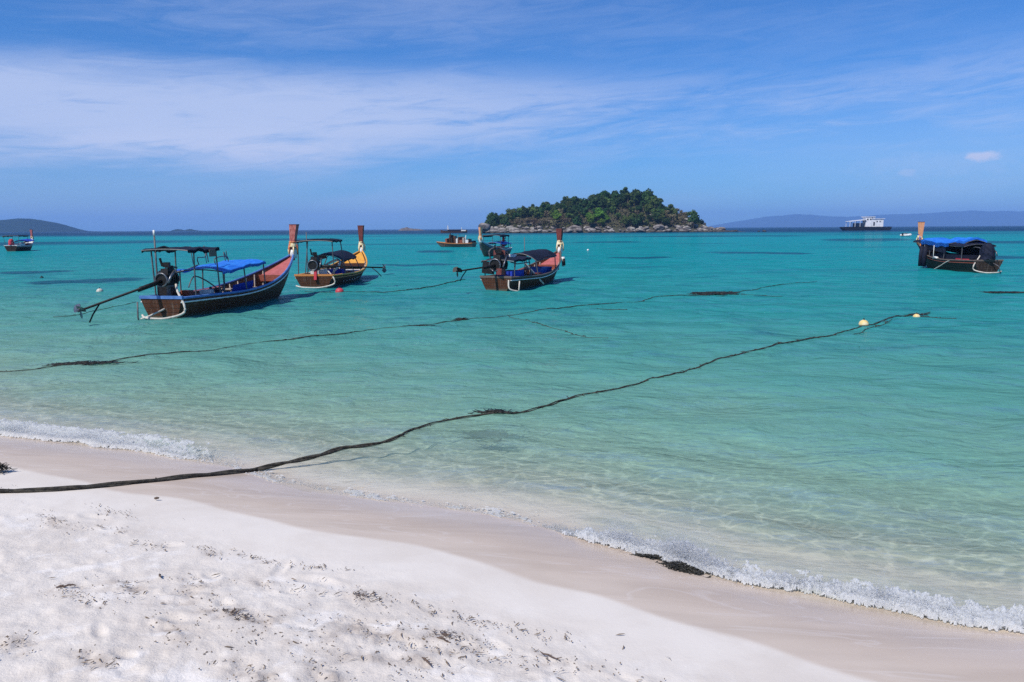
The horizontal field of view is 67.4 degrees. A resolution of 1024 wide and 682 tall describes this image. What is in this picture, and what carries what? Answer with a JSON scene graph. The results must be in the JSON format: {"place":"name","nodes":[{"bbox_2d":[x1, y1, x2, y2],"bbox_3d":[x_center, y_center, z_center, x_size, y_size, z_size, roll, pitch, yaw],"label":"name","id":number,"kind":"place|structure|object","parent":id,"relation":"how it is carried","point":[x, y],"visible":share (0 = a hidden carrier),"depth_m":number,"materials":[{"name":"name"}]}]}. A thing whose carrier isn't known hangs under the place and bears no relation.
{"place":"outdoors","nodes":[
{"label":"outdoors","id":0,"kind":"place"},
{"bbox_2d":[0,462,13,473],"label":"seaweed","id":1,"kind":"object","parent":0,"point":[3,467],"visible":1,"depth_m":7.67,"materials":[{"name":"black plant"}]},
{"bbox_2d":[0,349,1023,681],"bbox_3d":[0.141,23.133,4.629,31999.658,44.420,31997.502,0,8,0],"label":"sand","id":2,"kind":"structure","parent":0,"point":[954,533],"depth_m":6.15,"materials":[{"name":"white sand"}]},
{"bbox_2d":[56,584,75,587],"bbox_3d":[-2.786,1.526,4.799,0.113,0.023,0.023,-3,9,-20],"label":"twig","id":3,"kind":"object","parent":2,"relation":"on","point":[65,585],"visible":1,"depth_m":4.79,"materials":[{"name":"brown wood"}]},
{"bbox_2d":[0,408,242,466],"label":"wave foam","id":4,"kind":"object","parent":2,"relation":"on","point":[111,439],"visible":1,"depth_m":9.55,"materials":[{"name":"white"}]},
{"bbox_2d":[212,607,253,621],"bbox_3d":[-1.604,1.585,4.494,0.330,0.015,0.131,5,10,33],"label":"dried weed","id":5,"kind":"object","parent":2,"relation":"on","point":[232,612],"visible":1,"depth_m":4.47,"materials":[{"name":"brown plant"}]},
{"bbox_2d":[1,485,669,681],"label":"beach litter","id":6,"kind":"object","parent":2,"relation":"on","point":[108,510],"visible":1,"depth_m":4.35,"materials":[{"name":"brown plant"}]},
{"bbox_2d":[353,591,380,601],"bbox_3d":[-0.913,1.605,4.848,0.194,0.013,0.150,0,8,0],"label":"dried weed","id":7,"kind":"object","parent":2,"relation":"on","point":[367,596],"visible":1,"depth_m":4.85,"materials":[{"name":"plant"}]},
{"bbox_2d":[433,630,463,640],"bbox_3d":[-0.366,1.664,4.353,0.193,0.014,0.127,0,8,0],"label":"dried weed","id":8,"kind":"object","parent":2,"relation":"on","point":[446,635],"visible":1,"depth_m":4.35,"materials":[{"name":"plant"}]},
{"bbox_2d":[0,312,928,492],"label":"rope","id":9,"kind":"object","parent":2,"relation":"on","point":[166,478],"visible":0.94,"depth_m":8.61,"materials":[{"name":"black fabric"}]},
{"bbox_2d":[468,408,514,413],"bbox_3d":[-0.282,0.994,10.972,0.700,0.052,0.319,0,8,0],"label":"weed tangle","id":10,"kind":"object","parent":9,"relation":"on","point":[495,411],"visible":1,"depth_m":10.90,"materials":[{"name":"black plant"}]},
{"bbox_2d":[540,651,561,658],"bbox_3d":[0.208,1.707,4.167,0.132,0.014,0.020,4,9,28],"label":"twig","id":11,"kind":"object","parent":2,"relation":"on","point":[549,655],"visible":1,"depth_m":4.17,"materials":[{"name":"wood"}]},
{"bbox_2d":[630,553,665,560],"bbox_3d":[1.131,1.705,6.099,0.550,0.036,0.133,2,9,15],"label":"seaweed strand","id":12,"kind":"object","parent":2,"relation":"on","point":[653,556],"visible":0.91,"depth_m":6.08},
{"bbox_2d":[655,560,710,577],"bbox_3d":[1.263,1.717,5.900,0.542,0.058,0.323,3,9,23],"label":"seaweed heap","id":13,"kind":"object","parent":2,"relation":"on","point":[681,566],"visible":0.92,"depth_m":5.83,"materials":[{"name":"black plant"}]},
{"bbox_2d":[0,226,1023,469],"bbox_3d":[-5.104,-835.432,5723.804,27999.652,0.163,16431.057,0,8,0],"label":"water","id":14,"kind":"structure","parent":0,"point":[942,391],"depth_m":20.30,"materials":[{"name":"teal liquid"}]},
{"bbox_2d":[2,229,34,250],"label":"longtail boat","id":15,"kind":"object","parent":14,"relation":"on","point":[26,244],"visible":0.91,"depth_m":103.61,"materials":[{"name":"white paint"}]},
{"bbox_2d":[0,218,100,231],"bbox_3d":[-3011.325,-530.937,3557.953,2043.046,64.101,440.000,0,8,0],"label":"headland","id":16,"kind":"structure","parent":14,"relation":"in","point":[19,225],"depth_m":3447.90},
{"bbox_2d":[57,302,133,316],"bbox_3d":[-13.748,-1.099,25.931,0.586,0.092,4.411,0,8,5],"label":"rope","id":17,"kind":"object","parent":14,"relation":"on","point":[90,311],"visible":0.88,"depth_m":24.62,"materials":[{"name":"black fabric"}]},
{"bbox_2d":[172,229,199,230],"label":"skerry","id":18,"kind":"structure","parent":14,"relation":"in","point":[185,230],"depth_m":3535.54,"materials":[{"name":"stone"}]},
{"bbox_2d":[74,224,298,322],"bbox_3d":[-9.819,-2.416,26.204,1.968,3.148,11.658,2,9,13],"label":"longtail boat","id":19,"kind":"object","parent":14,"relation":"on","point":[168,300],"visible":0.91,"depth_m":24.57,"materials":[{"name":"blue paint"}]},
{"bbox_2d":[294,225,385,288],"bbox_3d":[-8.922,-4.234,38.576,4.017,3.148,10.122,-3,9,-16],"label":"longtail boat","id":20,"kind":"object","parent":14,"relation":"on","point":[347,267],"visible":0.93,"depth_m":35.71,"materials":[{"name":"yellow paint"}]},
{"bbox_2d":[221,461,549,529],"bbox_3d":[-1.389,1.522,7.637,4.261,0.060,0.482,4,9,26],"label":"wave foam","id":21,"kind":"object","parent":14,"relation":"on","point":[355,493],"visible":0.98,"depth_m":7.53,"materials":[{"name":"white"}]},
{"bbox_2d":[343,279,465,291],"bbox_3d":[-4.056,-2.519,35.177,1.611,0.108,9.136,5,10,30],"label":"rope","id":22,"kind":"object","parent":14,"relation":"on","point":[409,289],"visible":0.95,"depth_m":33.52,"materials":[{"name":"black fabric"}]},
{"bbox_2d":[0,281,815,372],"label":"rope","id":23,"kind":"object","parent":14,"relation":"on","point":[345,333],"visible":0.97,"depth_m":18.97,"materials":[{"name":"black fabric"}]},
{"bbox_2d":[21,360,137,365],"bbox_3d":[-8.577,0.431,15.237,2.145,0.062,0.516,-2,8,-10],"label":"weed tangle","id":24,"kind":"object","parent":23,"relation":"on","point":[80,363],"visible":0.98,"depth_m":15.19,"materials":[{"name":"black plant"}]},
{"bbox_2d":[452,317,468,320],"bbox_3d":[-1.494,-0.638,22.148,0.585,0.078,0.374,-4,9,-25],"label":"weed tangle","id":25,"kind":"object","parent":23,"relation":"on","point":[459,319],"visible":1,"depth_m":22.10,"materials":[{"name":"black plant"}]},
{"bbox_2d":[687,291,744,295],"bbox_3d":[8.317,-1.940,30.686,3.346,0.073,2.473,-4,9,-21],"label":"weed tangle","id":26,"kind":"object","parent":23,"relation":"on","point":[723,293],"visible":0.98,"depth_m":30.34,"materials":[{"name":"black plant"}]},
{"bbox_2d":[398,227,420,230],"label":"reef rock","id":27,"kind":"object","parent":14,"relation":"in","point":[406,229],"visible":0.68,"depth_m":1476.28,"materials":[{"name":"stone"}]},
{"bbox_2d":[440,225,466,232],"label":"dive boat","id":28,"kind":"object","parent":14,"relation":"on","point":[461,230],"visible":0.8,"depth_m":516.97,"materials":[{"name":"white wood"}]},
{"bbox_2d":[437,233,476,246],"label":"work boat","id":29,"kind":"object","parent":14,"relation":"on","point":[452,241],"visible":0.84,"depth_m":111.42,"materials":[{"name":"brown wood"}]},
{"bbox_2d":[452,429,517,442],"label":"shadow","id":30,"kind":"object","parent":14,"relation":"on","point":[484,434],"visible":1,"depth_m":10.10},
{"bbox_2d":[478,227,511,256],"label":"longtail boat","id":31,"kind":"object","parent":14,"relation":"on","point":[485,247],"visible":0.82,"depth_m":73.13,"materials":[{"name":"white paint"}]},
{"bbox_2d":[453,229,565,290],"bbox_3d":[0.442,-3.622,34.870,2.021,2.898,10.470,3,9,24],"label":"longtail boat","id":32,"kind":"object","parent":14,"relation":"on","point":[502,279],"visible":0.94,"depth_m":33.30,"materials":[{"name":"brown wood"}]},
{"bbox_2d":[530,266,547,273],"bbox_3d":[1.258,-3.232,36.102,0.590,0.520,0.790,3,9,24],"label":"crate","id":33,"kind":"object","parent":32,"relation":"in","point":[543,269],"visible":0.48,"depth_m":35.79,"materials":[{"name":"blue plastic"}]},
{"bbox_2d":[509,316,607,337],"bbox_3d":[0.986,-0.380,20.458,0.417,0.083,5.373,-4,9,-24],"label":"rope","id":34,"kind":"object","parent":14,"relation":"on","point":[555,328],"visible":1,"depth_m":20.00,"materials":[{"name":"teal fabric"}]},
{"bbox_2d":[490,202,745,232],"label":"islet","id":35,"kind":"object","parent":14,"relation":"in","point":[616,229],"visible":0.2,"depth_m":443.30,"materials":[{"name":"grey stone"}]},
{"bbox_2d":[478,223,490,231],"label":"boulder","id":36,"kind":"object","parent":35,"relation":"on","point":[486,227],"visible":0.88,"depth_m":428.10,"materials":[{"name":"stone"}]},
{"bbox_2d":[484,216,494,223],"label":"tree","id":37,"kind":"object","parent":35,"relation":"on","point":[488,219],"visible":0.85,"depth_m":465.47,"materials":[{"name":"green plant"}]},
{"bbox_2d":[490,212,498,222],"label":"tree","id":38,"kind":"object","parent":35,"relation":"on","point":[495,217],"visible":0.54,"depth_m":470.42,"materials":[{"name":"green plant"}]},
{"bbox_2d":[503,217,510,225],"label":"tree","id":39,"kind":"object","parent":35,"relation":"on","point":[505,221],"visible":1,"depth_m":449.37,"materials":[{"name":"green plant"}]},
{"bbox_2d":[507,209,516,217],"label":"tree","id":40,"kind":"object","parent":35,"relation":"on","point":[511,212],"visible":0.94,"depth_m":462.69,"materials":[{"name":"green plant"}]},
{"bbox_2d":[520,205,528,218],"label":"tree","id":41,"kind":"object","parent":35,"relation":"on","point":[524,211],"visible":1,"depth_m":463.74,"materials":[{"name":"green plant"}]},
{"bbox_2d":[519,229,530,232],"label":"boulder","id":42,"kind":"object","parent":35,"relation":"on","point":[524,231],"visible":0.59,"depth_m":434.46,"materials":[{"name":"stone"}]},
{"bbox_2d":[522,218,530,226],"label":"tree","id":43,"kind":"object","parent":35,"relation":"on","point":[526,219],"visible":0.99,"depth_m":443.11,"materials":[{"name":"green plant"}]},
{"bbox_2d":[529,208,539,217],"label":"tree","id":44,"kind":"object","parent":35,"relation":"on","point":[535,210],"visible":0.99,"depth_m":454.71,"materials":[{"name":"green plant"}]},
{"bbox_2d":[531,219,539,226],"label":"tree","id":45,"kind":"object","parent":35,"relation":"on","point":[537,221],"visible":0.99,"depth_m":441.69,"materials":[{"name":"green plant"}]},
{"bbox_2d":[541,202,550,210],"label":"tree","id":46,"kind":"object","parent":35,"relation":"on","point":[547,207],"visible":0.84,"depth_m":467.73,"materials":[{"name":"green plant"}]},
{"bbox_2d":[552,210,561,221],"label":"tree","id":47,"kind":"object","parent":35,"relation":"on","point":[556,214],"visible":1,"depth_m":444.31,"materials":[{"name":"green plant"}]},
{"bbox_2d":[553,202,562,211],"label":"tree","id":48,"kind":"object","parent":35,"relation":"on","point":[559,206],"visible":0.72,"depth_m":460.10,"materials":[{"name":"green plant"}]},
{"bbox_2d":[562,196,569,204],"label":"tree","id":49,"kind":"object","parent":35,"relation":"on","point":[565,199],"visible":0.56,"depth_m":474.79,"materials":[{"name":"green plant"}]},
{"bbox_2d":[565,213,573,222],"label":"tree","id":50,"kind":"object","parent":35,"relation":"on","point":[568,215],"visible":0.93,"depth_m":445.98,"materials":[{"name":"green plant"}]},
{"bbox_2d":[569,208,578,215],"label":"tree","id":51,"kind":"object","parent":35,"relation":"on","point":[575,212],"visible":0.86,"depth_m":449.98,"materials":[{"name":"green plant"}]},
{"bbox_2d":[570,196,579,203],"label":"tree","id":52,"kind":"object","parent":35,"relation":"on","point":[573,199],"visible":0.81,"depth_m":466.98,"materials":[{"name":"green plant"}]},
{"bbox_2d":[572,217,579,224],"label":"tree","id":53,"kind":"object","parent":35,"relation":"on","point":[575,221],"visible":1,"depth_m":439.79,"materials":[{"name":"green plant"}]},
{"bbox_2d":[569,225,582,230],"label":"boulder","id":54,"kind":"object","parent":35,"relation":"on","point":[573,227],"visible":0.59,"depth_m":437.53,"materials":[{"name":"stone"}]},
{"bbox_2d":[575,214,582,222],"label":"tree","id":55,"kind":"object","parent":35,"relation":"on","point":[579,219],"visible":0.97,"depth_m":442.33,"materials":[{"name":"green plant"}]},
{"bbox_2d":[576,203,582,210],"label":"tree","id":56,"kind":"object","parent":35,"relation":"on","point":[579,207],"visible":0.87,"depth_m":458.66,"materials":[{"name":"green plant"}]},
{"bbox_2d":[579,207,587,216],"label":"tree","id":57,"kind":"object","parent":35,"relation":"on","point":[583,211],"visible":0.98,"depth_m":450.52,"materials":[{"name":"green plant"}]},
{"bbox_2d":[586,214,594,222],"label":"tree","id":58,"kind":"object","parent":35,"relation":"on","point":[590,218],"visible":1,"depth_m":437.99,"materials":[{"name":"green plant"}]},
{"bbox_2d":[588,198,597,207],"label":"tree","id":59,"kind":"object","parent":35,"relation":"on","point":[593,204],"visible":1,"depth_m":459.98,"materials":[{"name":"green plant"}]},
{"bbox_2d":[493,199,706,227],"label":"undergrowth","id":60,"kind":"object","parent":35,"relation":"on","point":[582,225],"visible":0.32,"depth_m":449.05,"materials":[{"name":"green plant"}]},
{"bbox_2d":[595,207,604,219],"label":"tree","id":61,"kind":"object","parent":35,"relation":"on","point":[599,212],"visible":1,"depth_m":442.80,"materials":[{"name":"green plant"}]},
{"bbox_2d":[596,218,604,225],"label":"tree","id":62,"kind":"object","parent":35,"relation":"on","point":[601,220],"visible":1,"depth_m":438.91,"materials":[{"name":"green plant"}]},
{"bbox_2d":[597,198,606,207],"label":"tree","id":63,"kind":"object","parent":35,"relation":"on","point":[600,203],"visible":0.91,"depth_m":457.85,"materials":[{"name":"green plant"}]},
{"bbox_2d":[599,190,609,197],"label":"tree","id":64,"kind":"object","parent":35,"relation":"on","point":[605,193],"visible":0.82,"depth_m":466.81,"materials":[{"name":"green plant"}]},
{"bbox_2d":[606,203,614,210],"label":"tree","id":65,"kind":"object","parent":35,"relation":"on","point":[609,205],"visible":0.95,"depth_m":452.93,"materials":[{"name":"green plant"}]},
{"bbox_2d":[612,197,619,209],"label":"tree","id":66,"kind":"object","parent":35,"relation":"on","point":[616,201],"visible":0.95,"depth_m":456.15,"materials":[{"name":"green plant"}]},
{"bbox_2d":[611,192,622,199],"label":"tree","id":67,"kind":"object","parent":35,"relation":"on","point":[614,194],"visible":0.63,"depth_m":464.25,"materials":[{"name":"green plant"}]},
{"bbox_2d":[619,187,628,194],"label":"tree","id":68,"kind":"object","parent":35,"relation":"on","point":[624,190],"visible":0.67,"depth_m":474.03,"materials":[{"name":"green plant"}]},
{"bbox_2d":[620,215,628,227],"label":"tree","id":69,"kind":"object","parent":35,"relation":"on","point":[624,218],"visible":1,"depth_m":437.12,"materials":[{"name":"green plant"}]},
{"bbox_2d":[626,200,633,207],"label":"tree","id":70,"kind":"object","parent":35,"relation":"on","point":[630,203],"visible":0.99,"depth_m":454.12,"materials":[{"name":"green plant"}]},
{"bbox_2d":[627,216,633,225],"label":"tree","id":71,"kind":"object","parent":35,"relation":"on","point":[629,220],"visible":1,"depth_m":438.38,"materials":[{"name":"green plant"}]},
{"bbox_2d":[629,191,641,203],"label":"tree","id":72,"kind":"object","parent":35,"relation":"on","point":[637,195],"visible":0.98,"depth_m":460.45,"materials":[{"name":"green plant"}]},
{"bbox_2d":[631,217,641,228],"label":"tree","id":73,"kind":"object","parent":35,"relation":"on","point":[636,221],"visible":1,"depth_m":437.36,"materials":[{"name":"green plant"}]},
{"bbox_2d":[631,189,642,202],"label":"tree","id":74,"kind":"object","parent":35,"relation":"on","point":[636,190],"visible":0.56,"depth_m":465.27,"materials":[{"name":"green plant"}]},
{"bbox_2d":[635,204,642,210],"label":"tree","id":75,"kind":"object","parent":35,"relation":"on","point":[638,207],"visible":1,"depth_m":450.61,"materials":[{"name":"green plant"}]},
{"bbox_2d":[641,192,648,200],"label":"tree","id":76,"kind":"object","parent":35,"relation":"on","point":[644,195],"visible":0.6,"depth_m":465.39,"materials":[{"name":"green plant"}]},
{"bbox_2d":[643,204,651,214],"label":"tree","id":77,"kind":"object","parent":35,"relation":"on","point":[646,208],"visible":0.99,"depth_m":447.62,"materials":[{"name":"green plant"}]},
{"bbox_2d":[644,196,654,203],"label":"tree","id":78,"kind":"object","parent":35,"relation":"on","point":[646,198],"visible":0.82,"depth_m":459.44,"materials":[{"name":"green plant"}]},
{"bbox_2d":[649,199,658,208],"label":"tree","id":79,"kind":"object","parent":35,"relation":"on","point":[653,202],"visible":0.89,"depth_m":453.62,"materials":[{"name":"green plant"}]},
{"bbox_2d":[650,208,659,214],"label":"tree","id":80,"kind":"object","parent":35,"relation":"on","point":[655,210],"visible":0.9,"depth_m":446.26,"materials":[{"name":"green plant"}]},
{"bbox_2d":[651,212,659,222],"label":"tree","id":81,"kind":"object","parent":35,"relation":"on","point":[656,215],"visible":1,"depth_m":441.79,"materials":[{"name":"green plant"}]},
{"bbox_2d":[653,224,662,228],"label":"boulder","id":82,"kind":"object","parent":35,"relation":"on","point":[658,226],"visible":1,"depth_m":436.01,"materials":[{"name":"stone"}]},
{"bbox_2d":[658,215,664,224],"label":"tree","id":83,"kind":"object","parent":35,"relation":"on","point":[660,218],"visible":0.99,"depth_m":440.88,"materials":[{"name":"green plant"}]},
{"bbox_2d":[662,217,670,225],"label":"tree","id":84,"kind":"object","parent":35,"relation":"on","point":[666,221],"visible":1,"depth_m":439.24,"materials":[{"name":"green plant"}]},
{"bbox_2d":[668,214,676,220],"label":"tree","id":85,"kind":"object","parent":35,"relation":"on","point":[670,216],"visible":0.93,"depth_m":444.19,"materials":[{"name":"green plant"}]},
{"bbox_2d":[671,209,678,217],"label":"tree","id":86,"kind":"object","parent":35,"relation":"on","point":[674,211],"visible":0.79,"depth_m":452.66,"materials":[{"name":"green plant"}]},
{"bbox_2d":[687,209,697,215],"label":"tree","id":87,"kind":"object","parent":35,"relation":"on","point":[689,212],"visible":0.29,"depth_m":454.72,"materials":[{"name":"green plant"}]},
{"bbox_2d":[688,211,699,228],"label":"tree","id":88,"kind":"object","parent":35,"relation":"on","point":[694,218],"visible":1,"depth_m":441.02,"materials":[{"name":"green plant"}]},
{"bbox_2d":[542,466,1023,633],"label":"wave foam","id":89,"kind":"object","parent":14,"relation":"on","point":[970,613],"visible":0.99,"depth_m":5.53,"materials":[{"name":"white"}]},
{"bbox_2d":[859,318,868,325],"bbox_3d":[9.309,-0.469,20.327,0.268,0.289,0.268,-1,8,-4],"label":"buoy","id":90,"kind":"object","parent":14,"relation":"on","point":[863,322],"visible":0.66,"depth_m":20.25,"materials":[{"name":"beige plastic"}]},
{"bbox_2d":[840,216,891,229],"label":"barge","id":91,"kind":"object","parent":14,"relation":"on","point":[867,223],"visible":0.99,"depth_m":509.44,"materials":[{"name":"white metal"}]},
{"bbox_2d":[854,319,891,333],"bbox_3d":[9.420,-0.366,19.926,0.221,0.083,3.808,6,10,37],"label":"rope","id":92,"kind":"object","parent":14,"relation":"on","point":[871,327],"visible":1,"depth_m":19.95,"materials":[{"name":"fabric"}]},
{"bbox_2d":[913,222,1003,273],"bbox_3d":[26.412,-5.588,46.181,2.195,3.198,8.830,0,8,3],"label":"longtail boat","id":93,"kind":"object","parent":14,"relation":"on","point":[974,254],"visible":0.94,"depth_m":44.85,"materials":[{"name":"grey wood"}]},
{"bbox_2d":[941,291,1023,292],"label":"weed tangle","id":94,"kind":"object","parent":14,"relation":"on","point":[1000,292],"visible":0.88,"depth_m":30.30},
{"bbox_2d":[0,0,1023,230],"label":"sky","id":95,"kind":"structure","parent":0,"point":[116,115],"materials":[{"name":"blue"}]},
{"bbox_2d":[707,210,1023,226],"bbox_3d":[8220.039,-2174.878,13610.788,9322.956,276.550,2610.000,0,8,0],"label":"hills","id":96,"kind":"structure","parent":0,"point":[982,218],"depth_m":12718.31,"materials":[{"name":"blue"}]}
]}

